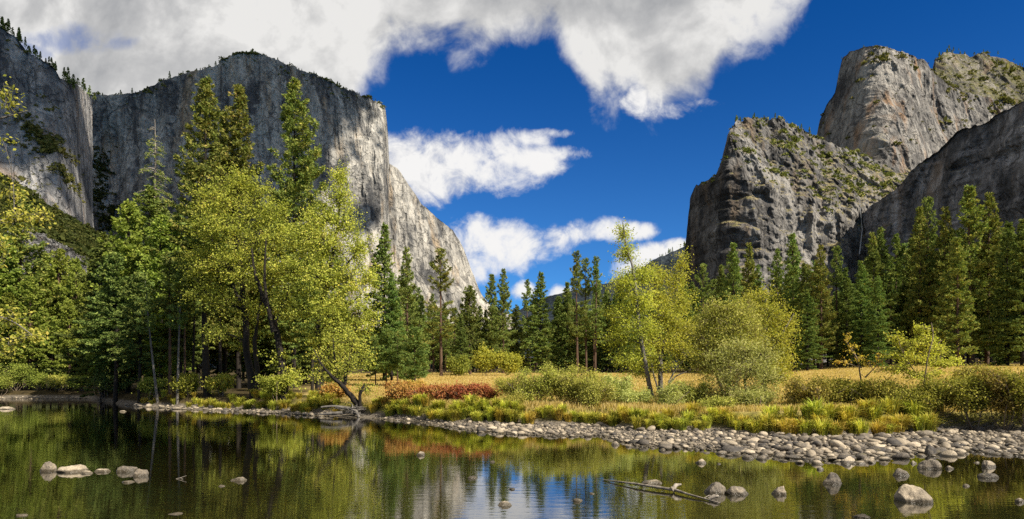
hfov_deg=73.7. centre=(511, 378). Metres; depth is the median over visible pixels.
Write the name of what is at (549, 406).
sedge tussock
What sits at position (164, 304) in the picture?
pine tree
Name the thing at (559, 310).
pine tree
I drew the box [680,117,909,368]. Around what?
cliff
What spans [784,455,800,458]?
river cobble
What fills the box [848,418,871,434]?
sedge tussock
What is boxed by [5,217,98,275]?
scree rubble
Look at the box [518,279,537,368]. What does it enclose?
pine tree
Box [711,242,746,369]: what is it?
pine tree
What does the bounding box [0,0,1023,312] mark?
sky
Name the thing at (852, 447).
river cobble
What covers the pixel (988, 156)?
cliff
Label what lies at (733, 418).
sedge tussock
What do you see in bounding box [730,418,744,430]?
sedge tussock
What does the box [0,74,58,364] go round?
overhanging tree
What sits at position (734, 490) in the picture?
boulder
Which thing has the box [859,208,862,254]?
waterfall
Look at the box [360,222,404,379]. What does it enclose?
fir tree
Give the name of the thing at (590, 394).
willow shrub
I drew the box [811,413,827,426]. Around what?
sedge tussock
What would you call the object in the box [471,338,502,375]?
meadow bush
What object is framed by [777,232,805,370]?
pine tree
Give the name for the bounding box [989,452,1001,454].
river cobble
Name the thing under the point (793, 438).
river cobble
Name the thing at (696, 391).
willow shrub
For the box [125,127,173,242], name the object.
snag tree
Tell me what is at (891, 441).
river cobble
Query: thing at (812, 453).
river cobble
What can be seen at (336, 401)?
sedge tussock
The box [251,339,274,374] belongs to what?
pine tree
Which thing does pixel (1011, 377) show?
bramble shrub
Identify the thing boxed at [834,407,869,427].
sedge tussock
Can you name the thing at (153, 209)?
fir tree
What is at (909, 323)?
pine tree
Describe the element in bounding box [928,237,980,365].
pine tree
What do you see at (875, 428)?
sedge tussock
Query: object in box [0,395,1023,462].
cobble field
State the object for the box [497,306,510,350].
pine tree
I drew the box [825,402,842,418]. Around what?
sedge tussock
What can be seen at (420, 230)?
cliff
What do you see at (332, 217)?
cottonwood tree
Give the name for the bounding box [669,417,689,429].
sedge tussock
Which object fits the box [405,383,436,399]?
dogwood shrub
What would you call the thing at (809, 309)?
fir tree
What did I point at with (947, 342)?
pine tree
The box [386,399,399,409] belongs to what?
sedge tussock
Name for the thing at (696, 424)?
sedge tussock
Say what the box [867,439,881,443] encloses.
river cobble
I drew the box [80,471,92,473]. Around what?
boulder
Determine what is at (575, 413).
sedge tussock
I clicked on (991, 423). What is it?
twig thicket
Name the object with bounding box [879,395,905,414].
sedge tussock
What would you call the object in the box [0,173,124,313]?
hillside brush
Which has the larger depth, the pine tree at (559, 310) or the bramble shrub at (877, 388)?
the pine tree at (559, 310)
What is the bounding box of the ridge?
[511,246,684,368]
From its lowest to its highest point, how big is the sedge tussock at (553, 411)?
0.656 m
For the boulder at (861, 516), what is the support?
in the water
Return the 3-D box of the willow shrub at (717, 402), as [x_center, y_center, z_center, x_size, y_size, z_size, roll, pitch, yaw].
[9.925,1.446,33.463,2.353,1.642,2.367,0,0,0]
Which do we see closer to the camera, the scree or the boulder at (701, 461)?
the boulder at (701, 461)
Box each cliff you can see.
[0,27,93,227]
[91,53,389,368]
[350,164,512,368]
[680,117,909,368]
[817,45,1017,172]
[863,101,1023,358]
[933,52,1023,101]
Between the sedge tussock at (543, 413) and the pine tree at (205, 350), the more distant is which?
the pine tree at (205, 350)
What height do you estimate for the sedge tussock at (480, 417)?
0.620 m
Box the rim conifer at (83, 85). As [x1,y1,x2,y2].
[80,78,86,90]
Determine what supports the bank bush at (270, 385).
on the ground at (124, 398)
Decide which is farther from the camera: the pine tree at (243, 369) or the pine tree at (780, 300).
the pine tree at (780, 300)
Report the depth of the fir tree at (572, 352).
149.19 m
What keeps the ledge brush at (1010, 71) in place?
on the cliff at (983, 66)
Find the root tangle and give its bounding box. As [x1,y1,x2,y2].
[320,402,365,416]
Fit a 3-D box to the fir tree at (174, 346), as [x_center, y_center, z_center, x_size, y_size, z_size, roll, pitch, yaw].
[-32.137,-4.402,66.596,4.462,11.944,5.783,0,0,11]
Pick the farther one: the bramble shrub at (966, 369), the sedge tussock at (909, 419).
the bramble shrub at (966, 369)
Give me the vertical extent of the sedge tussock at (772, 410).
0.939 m
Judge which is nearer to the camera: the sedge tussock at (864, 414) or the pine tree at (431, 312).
the sedge tussock at (864, 414)
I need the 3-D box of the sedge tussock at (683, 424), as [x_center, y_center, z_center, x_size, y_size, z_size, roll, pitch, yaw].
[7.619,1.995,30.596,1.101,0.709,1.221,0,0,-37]
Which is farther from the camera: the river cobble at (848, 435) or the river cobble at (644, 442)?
the river cobble at (848, 435)
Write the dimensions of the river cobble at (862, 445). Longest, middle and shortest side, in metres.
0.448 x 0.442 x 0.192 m
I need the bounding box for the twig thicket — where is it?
[938,407,1023,430]
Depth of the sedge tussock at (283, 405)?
50.91 m
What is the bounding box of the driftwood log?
[602,479,720,503]
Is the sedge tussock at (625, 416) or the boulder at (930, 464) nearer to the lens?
the boulder at (930, 464)
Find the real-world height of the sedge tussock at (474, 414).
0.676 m
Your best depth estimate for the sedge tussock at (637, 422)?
31.07 m
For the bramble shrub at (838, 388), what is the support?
on the ground at (124, 398)
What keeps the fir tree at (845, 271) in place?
on the ground at (124, 398)
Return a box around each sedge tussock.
[139,397,149,403]
[159,389,167,395]
[179,391,186,397]
[196,398,204,406]
[202,400,208,407]
[209,398,217,404]
[216,401,222,407]
[227,400,241,406]
[229,393,235,401]
[237,395,246,404]
[240,400,253,408]
[252,388,260,397]
[253,399,264,408]
[258,393,273,400]
[262,397,272,406]
[266,399,277,409]
[276,398,287,409]
[280,402,288,408]
[282,393,296,399]
[295,393,306,398]
[297,402,309,412]
[308,389,317,395]
[310,397,319,408]
[317,398,329,409]
[330,398,342,404]
[367,402,379,412]
[380,397,388,406]
[385,406,395,415]
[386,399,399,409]
[394,403,403,414]
[396,397,410,404]
[403,404,415,414]
[404,405,420,415]
[411,395,417,405]
[413,404,425,416]
[414,393,428,405]
[414,393,430,405]
[422,397,434,405]
[423,408,438,419]
[429,408,445,418]
[430,399,439,409]
[435,410,446,419]
[437,400,447,409]
[445,408,469,421]
[453,400,466,410]
[458,407,468,418]
[461,393,480,405]
[463,409,480,420]
[467,405,478,415]
[473,400,482,411]
[475,411,485,421]
[477,396,488,405]
[482,399,491,410]
[484,412,493,421]
[486,397,502,405]
[486,405,504,416]
[493,406,506,421]
[497,399,510,408]
[502,407,522,422]
[503,407,513,421]
[508,400,520,409]
[517,403,525,412]
[518,411,530,423]
[524,410,539,423]
[530,406,545,416]
[538,406,548,417]
[542,403,554,412]
[549,407,559,418]
[550,406,568,419]
[559,403,567,413]
[563,411,573,421]
[569,410,579,421]
[578,411,593,423]
[586,410,606,423]
[598,412,611,422]
[606,413,618,426]
[609,409,617,421]
[617,403,628,420]
[620,409,632,422]
[627,406,643,419]
[631,415,644,429]
[639,407,649,419]
[642,417,654,428]
[647,410,658,425]
[650,411,666,428]
[657,417,672,429]
[661,405,677,419]
[666,415,677,428]
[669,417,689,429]
[675,416,691,430]
[676,409,697,425]
[683,400,700,415]
[690,419,706,429]
[692,420,706,429]
[701,413,716,428]
[706,406,718,419]
[707,408,728,422]
[717,411,739,424]
[719,405,731,414]
[721,412,737,426]
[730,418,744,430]
[737,414,754,429]
[740,416,753,430]
[741,419,755,431]
[745,419,763,433]
[751,409,778,432]
[757,404,782,418]
[766,417,784,432]
[775,404,803,419]
[776,418,799,434]
[779,414,811,434]
[796,419,818,434]
[798,404,818,419]
[800,396,833,418]
[810,415,836,435]
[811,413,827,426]
[820,407,841,421]
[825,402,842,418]
[825,422,842,434]
[829,418,858,433]
[834,403,853,416]
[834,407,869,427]
[840,403,860,417]
[842,418,862,433]
[846,397,876,416]
[846,417,871,431]
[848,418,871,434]
[858,399,875,414]
[861,402,892,420]
[864,397,886,407]
[865,419,893,433]
[874,413,896,424]
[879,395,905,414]
[879,421,900,433]
[889,413,917,432]
[891,412,913,429]
[901,398,933,418]
[901,402,918,413]
[906,413,935,430]
[911,409,944,431]
[922,405,934,415]
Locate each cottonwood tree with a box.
[167,161,300,397]
[251,159,387,400]
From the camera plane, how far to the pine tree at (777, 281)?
123.48 m
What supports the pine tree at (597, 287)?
on the ground at (124, 398)
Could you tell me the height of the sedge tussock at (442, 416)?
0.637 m
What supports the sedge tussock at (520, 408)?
on the ground at (124, 398)
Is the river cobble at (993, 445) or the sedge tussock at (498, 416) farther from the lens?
the sedge tussock at (498, 416)
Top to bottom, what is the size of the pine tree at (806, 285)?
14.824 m
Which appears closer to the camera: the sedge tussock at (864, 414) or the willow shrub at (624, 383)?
the sedge tussock at (864, 414)
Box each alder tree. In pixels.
[594,217,669,395]
[631,244,705,395]
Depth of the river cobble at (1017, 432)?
28.16 m
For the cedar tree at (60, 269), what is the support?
on the ground at (124, 398)
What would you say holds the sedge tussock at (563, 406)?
on the ground at (124, 398)
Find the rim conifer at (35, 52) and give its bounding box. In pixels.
[33,49,39,58]
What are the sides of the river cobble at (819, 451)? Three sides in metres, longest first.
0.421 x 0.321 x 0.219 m
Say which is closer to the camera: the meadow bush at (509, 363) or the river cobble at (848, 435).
the river cobble at (848, 435)
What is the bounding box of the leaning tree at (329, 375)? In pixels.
[295,324,379,412]
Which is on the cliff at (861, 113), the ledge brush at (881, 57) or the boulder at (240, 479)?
the ledge brush at (881, 57)
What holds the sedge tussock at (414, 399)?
on the ground at (124, 398)
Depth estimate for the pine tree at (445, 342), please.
146.45 m
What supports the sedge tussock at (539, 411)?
on the ground at (124, 398)
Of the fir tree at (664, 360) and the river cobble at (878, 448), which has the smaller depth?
the river cobble at (878, 448)
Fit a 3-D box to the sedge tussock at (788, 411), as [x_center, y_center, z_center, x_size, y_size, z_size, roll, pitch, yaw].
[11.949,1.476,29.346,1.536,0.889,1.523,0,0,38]
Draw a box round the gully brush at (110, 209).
[93,146,121,236]
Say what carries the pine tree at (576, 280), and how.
on the ground at (124, 398)
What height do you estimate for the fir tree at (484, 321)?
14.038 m
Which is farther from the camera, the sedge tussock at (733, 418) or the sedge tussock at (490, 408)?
the sedge tussock at (490, 408)
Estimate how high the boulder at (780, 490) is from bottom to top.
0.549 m
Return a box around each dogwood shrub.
[381,380,417,401]
[400,378,428,395]
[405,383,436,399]
[424,383,466,400]
[446,380,481,400]
[474,383,502,400]
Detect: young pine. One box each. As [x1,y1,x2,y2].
[364,334,381,383]
[373,326,400,383]
[389,330,407,380]
[394,342,410,378]
[399,325,431,381]
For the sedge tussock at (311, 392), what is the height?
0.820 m
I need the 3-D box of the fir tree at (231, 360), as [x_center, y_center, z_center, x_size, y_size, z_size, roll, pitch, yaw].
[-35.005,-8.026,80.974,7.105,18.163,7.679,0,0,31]
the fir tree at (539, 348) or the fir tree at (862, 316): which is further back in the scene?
the fir tree at (539, 348)
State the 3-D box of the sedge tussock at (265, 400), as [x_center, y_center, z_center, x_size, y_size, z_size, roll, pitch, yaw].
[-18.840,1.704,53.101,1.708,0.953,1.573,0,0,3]
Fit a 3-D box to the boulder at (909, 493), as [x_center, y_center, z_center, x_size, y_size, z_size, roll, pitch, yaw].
[8.210,2.648,13.992,0.703,0.945,0.530,0,0,6]
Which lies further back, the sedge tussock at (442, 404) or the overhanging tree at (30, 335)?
the sedge tussock at (442, 404)
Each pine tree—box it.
[0,190,60,388]
[94,285,136,390]
[134,271,160,402]
[149,74,245,390]
[151,251,183,394]
[162,217,244,396]
[165,266,193,404]
[173,257,201,375]
[186,253,208,393]
[193,253,239,394]
[202,110,249,374]
[207,83,286,388]
[211,302,264,372]
[231,352,244,381]
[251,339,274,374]
[253,77,350,387]
[338,302,352,374]
[395,246,424,374]
[396,286,408,324]
[414,287,431,338]
[415,295,430,369]
[423,248,458,375]
[425,293,443,372]
[427,306,434,372]
[429,310,449,365]
[436,313,453,372]
[447,309,459,357]
[448,327,458,357]
[454,285,487,374]
[471,321,481,372]
[473,306,487,371]
[476,274,500,371]
[488,268,516,372]
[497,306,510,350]
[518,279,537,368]
[531,304,538,369]
[542,318,552,364]
[547,296,572,370]
[552,282,578,371]
[565,250,594,372]
[570,302,583,333]
[574,257,601,371]
[580,256,605,370]
[590,294,599,370]
[595,293,602,369]
[597,297,609,371]
[603,287,611,369]
[607,319,616,372]
[672,277,695,370]
[691,263,715,373]
[701,279,717,370]
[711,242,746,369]
[739,242,761,368]
[751,264,764,328]
[762,248,784,350]
[772,288,790,369]
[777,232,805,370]
[792,282,819,358]
[798,264,811,314]
[802,244,839,368]
[807,260,826,365]
[812,283,831,367]
[826,245,848,366]
[853,232,887,340]
[874,227,896,362]
[876,259,906,364]
[883,233,908,363]
[893,242,909,350]
[893,272,906,361]
[895,237,927,361]
[898,270,921,354]
[901,205,945,363]
[905,258,941,362]
[915,196,943,304]
[922,206,961,359]
[927,184,1006,364]
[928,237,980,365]
[935,251,954,358]
[946,231,980,363]
[964,191,1016,364]
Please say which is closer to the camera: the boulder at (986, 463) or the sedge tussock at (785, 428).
the boulder at (986, 463)
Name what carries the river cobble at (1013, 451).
on the ground at (124, 398)
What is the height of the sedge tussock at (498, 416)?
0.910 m
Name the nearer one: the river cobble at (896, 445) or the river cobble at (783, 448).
the river cobble at (783, 448)
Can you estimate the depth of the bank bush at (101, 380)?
71.60 m
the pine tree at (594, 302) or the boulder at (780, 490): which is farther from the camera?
the pine tree at (594, 302)
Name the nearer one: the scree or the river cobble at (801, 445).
the river cobble at (801, 445)
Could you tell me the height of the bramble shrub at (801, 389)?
2.236 m
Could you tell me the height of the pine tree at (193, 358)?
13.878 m
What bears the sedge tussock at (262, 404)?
on the ground at (124, 398)
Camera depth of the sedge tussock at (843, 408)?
29.19 m
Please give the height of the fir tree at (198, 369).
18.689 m
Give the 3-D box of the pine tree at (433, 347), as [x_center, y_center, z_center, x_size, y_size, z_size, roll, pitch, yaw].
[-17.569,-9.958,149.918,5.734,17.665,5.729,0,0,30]
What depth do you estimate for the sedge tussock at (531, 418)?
34.98 m
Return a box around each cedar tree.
[0,234,46,388]
[0,292,28,389]
[5,276,56,389]
[29,252,67,387]
[38,299,91,389]
[43,256,84,387]
[45,316,60,389]
[47,248,73,386]
[72,266,100,388]
[78,199,172,392]
[125,214,196,392]
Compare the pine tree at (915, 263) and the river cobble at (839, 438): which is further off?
the pine tree at (915, 263)
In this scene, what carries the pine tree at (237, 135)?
on the ground at (124, 398)
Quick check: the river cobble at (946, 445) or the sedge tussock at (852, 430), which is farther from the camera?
the sedge tussock at (852, 430)
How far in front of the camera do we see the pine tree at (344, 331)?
75.76 m
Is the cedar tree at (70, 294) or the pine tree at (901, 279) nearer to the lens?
the cedar tree at (70, 294)
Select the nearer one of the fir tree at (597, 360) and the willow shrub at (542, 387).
the willow shrub at (542, 387)
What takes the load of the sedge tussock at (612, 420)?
on the ground at (124, 398)
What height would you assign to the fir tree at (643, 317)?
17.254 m
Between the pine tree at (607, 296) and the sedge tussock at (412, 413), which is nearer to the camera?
the sedge tussock at (412, 413)
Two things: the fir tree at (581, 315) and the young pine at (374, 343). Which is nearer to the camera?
the young pine at (374, 343)
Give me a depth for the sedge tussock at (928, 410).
30.78 m
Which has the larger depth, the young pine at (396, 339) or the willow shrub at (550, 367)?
the young pine at (396, 339)
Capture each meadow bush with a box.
[445,349,472,375]
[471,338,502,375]
[492,349,523,374]
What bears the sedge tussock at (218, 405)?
on the ground at (124, 398)
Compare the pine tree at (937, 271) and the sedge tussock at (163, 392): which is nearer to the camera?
the sedge tussock at (163, 392)
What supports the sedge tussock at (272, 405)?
on the ground at (124, 398)
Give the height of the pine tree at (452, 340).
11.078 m
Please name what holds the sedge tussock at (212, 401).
on the ground at (124, 398)
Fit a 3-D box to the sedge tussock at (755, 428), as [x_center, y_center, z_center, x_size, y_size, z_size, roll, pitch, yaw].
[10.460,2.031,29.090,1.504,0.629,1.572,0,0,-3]
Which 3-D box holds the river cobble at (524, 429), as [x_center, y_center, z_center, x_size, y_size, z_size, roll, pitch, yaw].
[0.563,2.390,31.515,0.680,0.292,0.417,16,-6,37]
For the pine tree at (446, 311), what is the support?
on the ground at (124, 398)
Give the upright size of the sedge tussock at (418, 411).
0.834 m
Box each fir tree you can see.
[44,231,124,400]
[70,251,144,402]
[84,183,173,383]
[99,271,165,403]
[155,204,195,382]
[159,276,214,390]
[170,245,242,389]
[181,298,201,367]
[195,341,243,382]
[243,253,286,384]
[263,252,340,384]
[265,287,296,370]
[282,268,326,389]
[324,255,363,381]
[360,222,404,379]
[380,273,406,380]
[431,305,450,370]
[434,326,448,371]
[450,313,472,374]
[481,309,488,370]
[505,304,528,371]
[519,271,555,372]
[563,333,580,371]
[571,299,579,362]
[575,314,590,370]
[578,303,596,370]
[587,312,608,372]
[596,292,620,372]
[601,286,627,371]
[607,286,637,372]
[631,295,655,369]
[645,293,663,369]
[653,305,673,371]
[676,301,701,371]
[683,282,702,369]
[713,264,732,371]
[778,273,798,368]
[790,263,828,369]
[795,289,832,370]
[819,305,838,365]
[829,277,858,366]
[830,290,845,363]
[833,267,851,306]
[834,282,855,362]
[844,260,884,366]
[845,274,880,365]
[851,249,900,365]
[861,275,895,366]
[905,238,949,361]
[933,284,967,360]
[973,243,1004,362]
[979,227,1023,365]
[983,234,1022,362]
[994,221,1018,362]
[997,219,1023,365]
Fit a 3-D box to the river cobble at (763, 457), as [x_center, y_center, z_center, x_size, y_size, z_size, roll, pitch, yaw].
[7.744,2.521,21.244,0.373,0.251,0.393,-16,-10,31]
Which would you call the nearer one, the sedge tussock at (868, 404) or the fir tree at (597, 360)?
the sedge tussock at (868, 404)
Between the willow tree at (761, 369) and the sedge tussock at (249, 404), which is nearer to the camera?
the willow tree at (761, 369)
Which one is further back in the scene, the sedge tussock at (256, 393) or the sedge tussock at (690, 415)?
the sedge tussock at (256, 393)
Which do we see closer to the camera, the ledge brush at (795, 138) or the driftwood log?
the driftwood log
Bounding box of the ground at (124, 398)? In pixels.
[0,359,1023,459]
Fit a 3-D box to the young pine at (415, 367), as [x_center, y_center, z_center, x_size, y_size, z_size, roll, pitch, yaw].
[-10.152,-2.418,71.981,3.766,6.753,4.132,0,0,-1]
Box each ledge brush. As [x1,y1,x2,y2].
[3,39,84,207]
[92,48,384,108]
[701,116,908,213]
[818,45,1019,154]
[934,51,1023,102]
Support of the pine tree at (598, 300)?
on the ground at (124, 398)
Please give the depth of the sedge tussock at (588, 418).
35.19 m
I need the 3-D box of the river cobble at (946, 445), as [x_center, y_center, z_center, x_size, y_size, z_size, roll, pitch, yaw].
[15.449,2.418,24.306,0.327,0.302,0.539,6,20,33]
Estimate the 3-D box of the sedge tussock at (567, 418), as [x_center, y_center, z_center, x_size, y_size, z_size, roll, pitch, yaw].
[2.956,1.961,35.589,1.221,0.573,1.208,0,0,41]
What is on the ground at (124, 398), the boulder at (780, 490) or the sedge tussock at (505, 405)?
the sedge tussock at (505, 405)
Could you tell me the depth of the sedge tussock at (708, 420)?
30.95 m
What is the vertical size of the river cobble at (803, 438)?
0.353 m
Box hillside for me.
[0,184,95,366]
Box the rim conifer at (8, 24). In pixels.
[5,18,10,32]
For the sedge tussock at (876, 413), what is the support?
on the ground at (124, 398)
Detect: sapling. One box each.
[829,332,886,386]
[873,322,964,383]
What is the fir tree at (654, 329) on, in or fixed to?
on the ground at (124, 398)
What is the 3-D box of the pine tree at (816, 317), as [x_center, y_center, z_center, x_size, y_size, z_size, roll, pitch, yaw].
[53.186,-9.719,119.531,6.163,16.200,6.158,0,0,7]
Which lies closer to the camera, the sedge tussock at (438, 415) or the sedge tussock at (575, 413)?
the sedge tussock at (575, 413)
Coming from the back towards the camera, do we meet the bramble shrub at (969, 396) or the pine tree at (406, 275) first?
the pine tree at (406, 275)
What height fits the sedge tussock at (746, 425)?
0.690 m
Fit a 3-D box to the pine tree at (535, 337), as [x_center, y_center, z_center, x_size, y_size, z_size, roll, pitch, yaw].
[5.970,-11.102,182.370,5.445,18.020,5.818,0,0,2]
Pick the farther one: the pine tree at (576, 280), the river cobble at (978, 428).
the pine tree at (576, 280)
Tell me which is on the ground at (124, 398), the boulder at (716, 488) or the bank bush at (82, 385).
the bank bush at (82, 385)
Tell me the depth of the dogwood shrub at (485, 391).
40.95 m
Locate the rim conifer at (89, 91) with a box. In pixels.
[87,85,91,96]
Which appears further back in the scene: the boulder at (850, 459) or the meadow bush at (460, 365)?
the meadow bush at (460, 365)
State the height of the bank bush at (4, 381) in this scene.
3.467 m
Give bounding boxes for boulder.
[40,461,56,471]
[56,464,88,472]
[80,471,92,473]
[94,469,109,471]
[116,466,137,471]
[133,469,148,476]
[168,512,182,514]
[230,477,246,480]
[498,501,511,505]
[642,479,661,483]
[696,459,705,463]
[704,482,725,493]
[725,486,747,494]
[771,486,786,494]
[823,472,841,483]
[840,456,854,462]
[853,514,870,517]
[860,457,868,461]
[893,468,909,475]
[894,484,932,502]
[916,459,941,468]
[924,444,936,455]
[977,473,998,477]
[981,460,995,466]
[1015,498,1023,501]
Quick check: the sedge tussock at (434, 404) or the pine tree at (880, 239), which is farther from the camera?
the pine tree at (880, 239)
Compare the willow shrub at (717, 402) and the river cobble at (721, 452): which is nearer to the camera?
the river cobble at (721, 452)
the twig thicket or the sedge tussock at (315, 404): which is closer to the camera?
the twig thicket
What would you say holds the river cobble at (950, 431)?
on the ground at (124, 398)
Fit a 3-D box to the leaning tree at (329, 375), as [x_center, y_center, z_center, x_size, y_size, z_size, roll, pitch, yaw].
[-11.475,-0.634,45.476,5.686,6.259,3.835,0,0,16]
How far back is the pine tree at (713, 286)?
151.10 m
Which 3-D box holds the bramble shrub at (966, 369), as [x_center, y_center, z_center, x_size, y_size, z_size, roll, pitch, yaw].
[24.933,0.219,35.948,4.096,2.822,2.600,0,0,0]
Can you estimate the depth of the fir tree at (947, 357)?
125.04 m
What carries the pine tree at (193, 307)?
on the ground at (124, 398)
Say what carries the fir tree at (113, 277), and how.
on the ground at (124, 398)
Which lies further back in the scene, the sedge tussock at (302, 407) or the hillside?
the hillside
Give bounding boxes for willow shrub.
[491,371,535,397]
[495,391,528,405]
[512,365,559,401]
[535,359,579,400]
[551,364,600,402]
[572,371,621,408]
[599,371,640,402]
[614,385,652,404]
[653,379,692,405]
[670,376,714,402]
[696,393,738,409]
[726,384,777,406]
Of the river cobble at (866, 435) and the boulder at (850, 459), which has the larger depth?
the river cobble at (866, 435)
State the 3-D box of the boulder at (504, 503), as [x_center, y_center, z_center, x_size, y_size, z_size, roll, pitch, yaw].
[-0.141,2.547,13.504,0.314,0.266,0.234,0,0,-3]
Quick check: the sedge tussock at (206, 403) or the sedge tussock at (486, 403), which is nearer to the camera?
the sedge tussock at (486, 403)
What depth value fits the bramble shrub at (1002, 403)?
29.73 m
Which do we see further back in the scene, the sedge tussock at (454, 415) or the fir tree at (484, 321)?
the fir tree at (484, 321)
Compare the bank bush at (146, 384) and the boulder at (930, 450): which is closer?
the boulder at (930, 450)
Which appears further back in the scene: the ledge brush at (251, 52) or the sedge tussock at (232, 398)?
the ledge brush at (251, 52)
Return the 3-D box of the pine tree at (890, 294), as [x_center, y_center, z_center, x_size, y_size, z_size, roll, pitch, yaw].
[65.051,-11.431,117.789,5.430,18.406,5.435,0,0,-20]
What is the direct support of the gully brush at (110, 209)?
on the cliff at (353, 131)
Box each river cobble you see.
[477,428,487,431]
[494,429,503,433]
[518,427,529,431]
[628,440,637,443]
[638,439,648,445]
[646,425,655,430]
[658,441,671,445]
[658,444,671,449]
[716,451,726,453]
[720,441,728,446]
[721,445,739,452]
[724,440,737,445]
[742,455,754,458]
[743,449,754,454]
[756,455,766,459]
[758,431,767,435]
[758,439,768,442]
[759,450,772,454]
[771,437,781,442]
[774,453,784,457]
[775,445,792,450]
[776,435,789,438]
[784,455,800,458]
[790,436,797,440]
[793,448,802,453]
[795,442,812,447]
[797,436,808,441]
[806,449,816,456]
[808,437,821,442]
[811,441,820,446]
[811,460,823,464]
[813,456,821,460]
[814,448,823,453]
[830,440,846,448]
[831,436,842,440]
[836,454,855,459]
[842,433,853,436]
[850,444,860,449]
[854,461,865,463]
[855,443,867,447]
[856,454,867,459]
[858,433,869,438]
[864,449,875,453]
[866,442,877,445]
[866,446,885,451]
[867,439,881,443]
[872,436,885,441]
[874,432,886,437]
[877,457,890,459]
[886,438,901,444]
[890,444,904,447]
[891,452,909,458]
[895,437,909,444]
[907,442,920,446]
[916,430,932,435]
[935,447,946,453]
[939,450,956,456]
[941,442,950,448]
[947,429,955,433]
[947,437,963,442]
[953,448,966,453]
[973,426,983,430]
[980,449,994,453]
[985,447,998,451]
[986,439,1000,442]
[987,444,1000,448]
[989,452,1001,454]
[1007,450,1019,453]
[1009,430,1020,434]
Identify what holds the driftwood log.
on the water
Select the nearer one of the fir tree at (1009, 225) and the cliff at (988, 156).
the fir tree at (1009, 225)
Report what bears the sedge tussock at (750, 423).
on the ground at (124, 398)
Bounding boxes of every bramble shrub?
[777,372,834,405]
[811,374,856,403]
[837,374,873,406]
[856,374,907,411]
[882,380,947,412]
[912,369,972,416]
[933,366,1006,430]
[948,356,1017,379]
[973,363,1023,430]
[996,367,1023,426]
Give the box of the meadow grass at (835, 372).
[326,364,1023,416]
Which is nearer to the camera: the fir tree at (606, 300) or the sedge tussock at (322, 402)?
the sedge tussock at (322, 402)
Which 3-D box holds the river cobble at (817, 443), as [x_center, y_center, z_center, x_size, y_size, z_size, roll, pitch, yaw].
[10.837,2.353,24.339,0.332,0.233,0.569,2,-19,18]
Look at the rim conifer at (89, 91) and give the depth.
877.32 m
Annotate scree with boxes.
[7,222,105,308]
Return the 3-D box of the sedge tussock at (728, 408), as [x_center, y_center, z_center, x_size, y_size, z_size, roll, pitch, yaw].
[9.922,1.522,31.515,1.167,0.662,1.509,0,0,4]
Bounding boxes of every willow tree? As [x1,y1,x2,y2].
[676,290,776,397]
[696,327,790,401]
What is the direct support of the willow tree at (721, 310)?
on the ground at (124, 398)
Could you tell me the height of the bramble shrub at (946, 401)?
2.429 m
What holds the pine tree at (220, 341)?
on the ground at (124, 398)
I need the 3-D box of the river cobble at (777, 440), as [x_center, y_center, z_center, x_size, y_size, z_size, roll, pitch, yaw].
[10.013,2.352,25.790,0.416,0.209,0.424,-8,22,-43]
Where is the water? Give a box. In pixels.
[0,399,1023,518]
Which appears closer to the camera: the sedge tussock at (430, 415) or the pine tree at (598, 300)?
the sedge tussock at (430, 415)
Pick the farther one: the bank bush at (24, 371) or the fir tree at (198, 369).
the bank bush at (24, 371)
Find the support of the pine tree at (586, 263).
on the ground at (124, 398)
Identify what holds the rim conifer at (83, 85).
on the cliff at (31, 76)
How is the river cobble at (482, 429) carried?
on the ground at (124, 398)
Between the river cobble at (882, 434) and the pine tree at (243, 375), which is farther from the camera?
the pine tree at (243, 375)
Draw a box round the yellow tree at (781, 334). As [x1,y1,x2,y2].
[732,277,804,389]
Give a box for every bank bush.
[0,361,40,390]
[0,374,16,395]
[17,369,51,390]
[40,373,81,390]
[60,372,93,390]
[83,371,122,401]
[131,374,167,399]
[165,370,202,396]
[200,372,237,396]
[255,371,291,403]
[312,381,354,398]
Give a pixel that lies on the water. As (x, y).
(286, 466)
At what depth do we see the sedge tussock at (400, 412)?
42.44 m
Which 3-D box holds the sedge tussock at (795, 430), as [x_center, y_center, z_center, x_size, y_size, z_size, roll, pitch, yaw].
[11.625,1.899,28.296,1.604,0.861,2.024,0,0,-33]
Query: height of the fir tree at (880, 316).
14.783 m
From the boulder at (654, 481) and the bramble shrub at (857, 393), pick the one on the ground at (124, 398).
the bramble shrub at (857, 393)
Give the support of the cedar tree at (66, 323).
on the ground at (124, 398)
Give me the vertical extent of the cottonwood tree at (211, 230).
19.793 m
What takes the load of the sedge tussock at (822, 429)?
on the ground at (124, 398)
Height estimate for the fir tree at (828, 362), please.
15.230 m
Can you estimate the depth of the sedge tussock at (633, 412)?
32.11 m
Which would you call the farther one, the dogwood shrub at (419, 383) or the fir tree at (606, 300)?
the fir tree at (606, 300)
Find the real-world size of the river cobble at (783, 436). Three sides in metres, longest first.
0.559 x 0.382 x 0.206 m
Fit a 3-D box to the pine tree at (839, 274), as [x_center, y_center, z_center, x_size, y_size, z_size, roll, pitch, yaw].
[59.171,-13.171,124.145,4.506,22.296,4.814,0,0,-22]
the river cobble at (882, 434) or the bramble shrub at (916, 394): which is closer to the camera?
the river cobble at (882, 434)
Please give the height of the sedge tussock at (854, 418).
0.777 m
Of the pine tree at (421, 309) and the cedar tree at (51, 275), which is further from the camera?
the pine tree at (421, 309)
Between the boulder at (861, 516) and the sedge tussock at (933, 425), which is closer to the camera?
the boulder at (861, 516)
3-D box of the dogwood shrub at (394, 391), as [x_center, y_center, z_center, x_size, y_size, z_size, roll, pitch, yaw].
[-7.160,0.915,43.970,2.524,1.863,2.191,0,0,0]
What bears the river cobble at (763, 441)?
on the ground at (124, 398)

